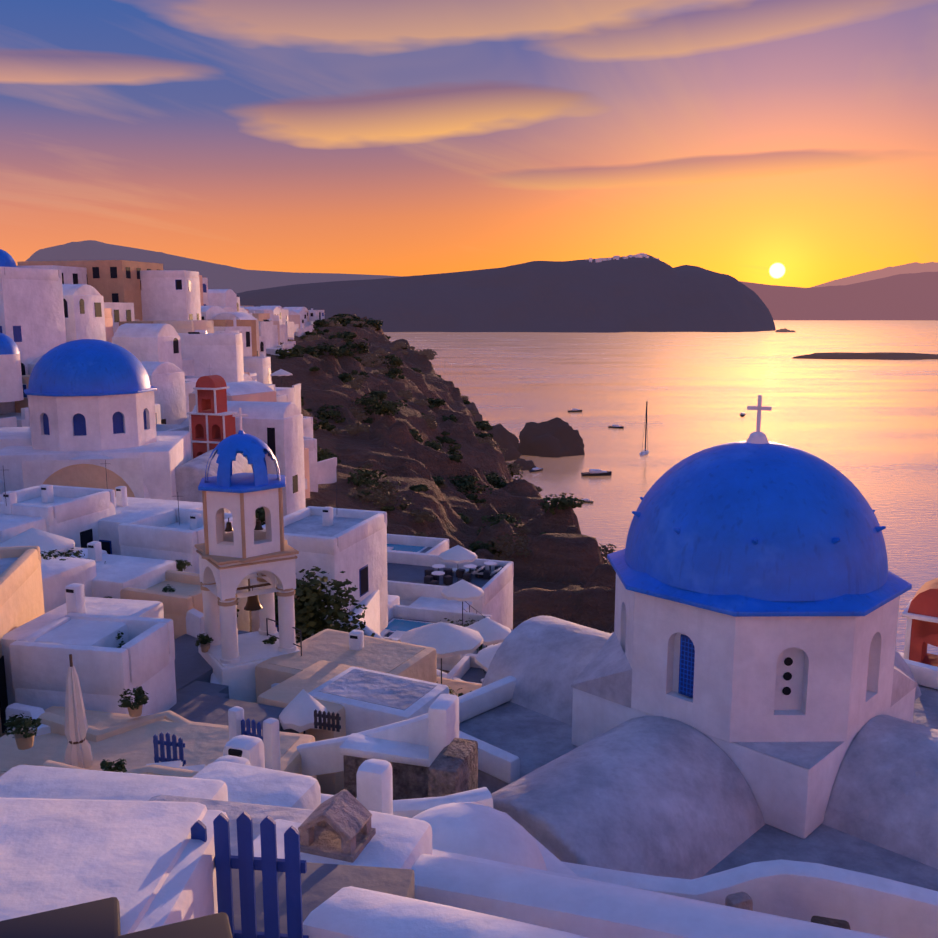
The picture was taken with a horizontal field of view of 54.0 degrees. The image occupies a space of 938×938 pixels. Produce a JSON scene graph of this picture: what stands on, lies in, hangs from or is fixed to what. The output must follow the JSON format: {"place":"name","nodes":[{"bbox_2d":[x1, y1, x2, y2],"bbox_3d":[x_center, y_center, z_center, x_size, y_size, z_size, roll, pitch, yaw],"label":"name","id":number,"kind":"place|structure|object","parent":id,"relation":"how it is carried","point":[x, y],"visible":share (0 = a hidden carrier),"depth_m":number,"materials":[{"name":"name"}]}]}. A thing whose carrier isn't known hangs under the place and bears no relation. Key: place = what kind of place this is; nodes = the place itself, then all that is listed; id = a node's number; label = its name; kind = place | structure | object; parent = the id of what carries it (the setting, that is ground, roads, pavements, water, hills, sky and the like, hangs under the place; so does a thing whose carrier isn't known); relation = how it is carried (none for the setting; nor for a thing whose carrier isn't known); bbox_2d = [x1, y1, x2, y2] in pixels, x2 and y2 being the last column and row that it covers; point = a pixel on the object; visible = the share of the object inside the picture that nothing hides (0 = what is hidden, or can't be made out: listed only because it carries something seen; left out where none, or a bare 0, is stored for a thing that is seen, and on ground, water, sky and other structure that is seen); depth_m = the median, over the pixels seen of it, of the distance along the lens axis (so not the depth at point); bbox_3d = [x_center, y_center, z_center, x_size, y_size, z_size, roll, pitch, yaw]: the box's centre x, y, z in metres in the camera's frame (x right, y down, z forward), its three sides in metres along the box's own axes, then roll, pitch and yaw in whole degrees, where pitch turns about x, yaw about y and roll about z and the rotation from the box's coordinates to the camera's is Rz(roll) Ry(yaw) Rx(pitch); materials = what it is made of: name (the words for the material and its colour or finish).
{"place":"outdoors","nodes":[
{"label":"outdoors","id":0,"kind":"place"},
{"bbox_2d":[26,240,405,293],"bbox_3d":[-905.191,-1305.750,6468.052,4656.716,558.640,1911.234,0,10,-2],"label":"mountain","id":1,"kind":"structure","parent":0,"point":[234,279],"depth_m":6184.87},
{"bbox_2d":[266,313,513,485],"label":"cliff","id":2,"kind":"structure","parent":0,"point":[323,385],"depth_m":156.11,"materials":[{"name":"brown stone"}]},
{"bbox_2d":[0,249,336,521],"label":"village houses","id":3,"kind":"structure","parent":2,"relation":"on","point":[175,333],"depth_m":73.92,"materials":[{"name":"white paint"}]},
{"bbox_2d":[275,313,616,562],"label":"cliff scrub","id":4,"kind":"object","parent":2,"relation":"on","point":[356,380],"visible":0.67,"depth_m":120.60,"materials":[{"name":"green plant"}]},
{"bbox_2d":[248,401,615,673],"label":"cliff","id":5,"kind":"structure","parent":0,"point":[563,570],"depth_m":81.07,"materials":[{"name":"brown stone"}]},
{"bbox_2d":[0,339,252,512],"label":"church","id":6,"kind":"structure","parent":5,"relation":"on","point":[91,405],"depth_m":45.13,"materials":[{"name":"white paint"}]},
{"bbox_2d":[187,364,237,458],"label":"bell tower","id":7,"kind":"structure","parent":5,"relation":"on","point":[211,422],"depth_m":56.77,"materials":[{"name":"paint"}]},
{"bbox_2d":[3,442,485,772],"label":"terrace props","id":8,"kind":"object","parent":5,"relation":"on","point":[19,717],"visible":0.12,"depth_m":22.00,"materials":[{"name":"paint"}]},
{"bbox_2d":[0,484,492,855],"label":"houses","id":9,"kind":"structure","parent":5,"relation":"on","point":[372,724],"depth_m":20.58,"materials":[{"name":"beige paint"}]},
{"bbox_2d":[194,407,299,702],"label":"bell tower","id":10,"kind":"structure","parent":5,"relation":"on","point":[243,548],"depth_m":23.33,"materials":[{"name":"white paint"}]},
{"bbox_2d":[380,534,513,696],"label":"terraces","id":11,"kind":"object","parent":5,"relation":"on","point":[434,584],"visible":0.29,"depth_m":47.22,"materials":[{"name":"white paint"}]},
{"bbox_2d":[0,789,937,937],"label":"foreground walls","id":12,"kind":"structure","parent":5,"relation":"on","point":[343,863],"depth_m":6.36,"materials":[{"name":"white paint"}]},
{"bbox_2d":[458,395,937,890],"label":"church","id":13,"kind":"structure","parent":5,"relation":"on","point":[744,683],"depth_m":17.74,"materials":[{"name":"white paint"}]},
{"bbox_2d":[898,578,937,666],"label":"bell tower","id":14,"kind":"structure","parent":5,"relation":"on","point":[920,613],"depth_m":26.15,"materials":[{"name":"paint"}]},
{"bbox_2d":[0,0,937,287],"label":"sky","id":15,"kind":"structure","parent":0,"point":[792,143],"materials":[{"name":"orange"}]},
{"bbox_2d":[237,255,775,332],"bbox_3d":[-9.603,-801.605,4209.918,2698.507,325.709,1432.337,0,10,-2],"label":"island","id":16,"kind":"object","parent":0,"point":[643,294],"visible":0.79,"depth_m":3720.44,"materials":[{"name":"stone"}]},
{"bbox_2d":[589,253,658,262],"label":"hilltop village","id":17,"kind":"object","parent":16,"relation":"on","point":[640,255],"visible":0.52,"depth_m":3908.65,"materials":[{"name":"white paint"}]},
{"bbox_2d":[384,320,937,654],"bbox_3d":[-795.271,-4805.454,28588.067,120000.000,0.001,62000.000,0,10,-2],"label":"sea","id":18,"kind":"structure","parent":0,"point":[868,428],"depth_m":822.70,"materials":[{"name":"orange liquid"}]},
{"bbox_2d":[465,400,482,421],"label":"point rock","id":19,"kind":"object","parent":18,"relation":"in","point":[473,407],"visible":0.17,"depth_m":571.99,"materials":[{"name":"brown stone"}]},
{"bbox_2d":[485,423,521,460],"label":"point rock","id":20,"kind":"object","parent":18,"relation":"in","point":[504,438],"visible":0.27,"depth_m":502.26,"materials":[{"name":"brown stone"}]},
{"bbox_2d":[514,458,535,470],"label":"rock","id":21,"kind":"object","parent":18,"relation":"in","point":[527,465],"visible":0.56,"depth_m":472.10,"materials":[{"name":"brown stone"}]},
{"bbox_2d":[528,467,542,472],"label":"motor boat","id":22,"kind":"object","parent":18,"relation":"on","point":[536,469],"visible":0.98,"depth_m":465.96,"materials":[{"name":"grey plastic"}]},
{"bbox_2d":[518,417,584,457],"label":"islet rock","id":23,"kind":"object","parent":18,"relation":"in","point":[556,437],"visible":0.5,"depth_m":517.55,"materials":[{"name":"brown stone"}]},
{"bbox_2d":[567,409,581,411],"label":"motor boat","id":24,"kind":"object","parent":18,"relation":"on","point":[574,410],"visible":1,"depth_m":744.10,"materials":[{"name":"grey plastic"}]},
{"bbox_2d":[578,499,593,502],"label":"motor boat","id":25,"kind":"object","parent":18,"relation":"on","point":[586,501],"visible":0.65,"depth_m":390.81,"materials":[{"name":"grey plastic"}]},
{"bbox_2d":[581,469,611,475],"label":"motor boat","id":26,"kind":"object","parent":18,"relation":"on","point":[595,472],"visible":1,"depth_m":453.81,"materials":[{"name":"grey plastic"}]},
{"bbox_2d":[608,425,623,428],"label":"motor boat","id":27,"kind":"object","parent":18,"relation":"on","point":[617,426],"visible":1,"depth_m":639.67,"materials":[{"name":"grey plastic"}]},
{"bbox_2d":[639,402,648,455],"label":"sailing yacht","id":28,"kind":"object","parent":18,"relation":"on","point":[644,453],"visible":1,"depth_m":521.43,"materials":[{"name":"white"}]},
{"bbox_2d":[775,328,790,331],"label":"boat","id":29,"kind":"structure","parent":18,"relation":"on","point":[783,330],"depth_m":3598.79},
{"bbox_2d":[739,272,937,320],"bbox_3d":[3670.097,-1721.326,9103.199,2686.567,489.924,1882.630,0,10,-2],"label":"island","id":30,"kind":"structure","parent":0,"point":[911,296],"depth_m":8715.83,"materials":[{"name":"purple stone"}]},
{"bbox_2d":[792,352,937,359],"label":"island","id":31,"kind":"structure","parent":0,"point":[880,355],"depth_m":1564.54,"materials":[{"name":"brown stone"}]},
{"bbox_2d":[810,262,937,287],"bbox_3d":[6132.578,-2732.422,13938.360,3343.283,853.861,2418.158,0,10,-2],"label":"mountain","id":32,"kind":"structure","parent":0,"point":[915,267],"depth_m":13772.80,"materials":[{"name":"purple stone"}]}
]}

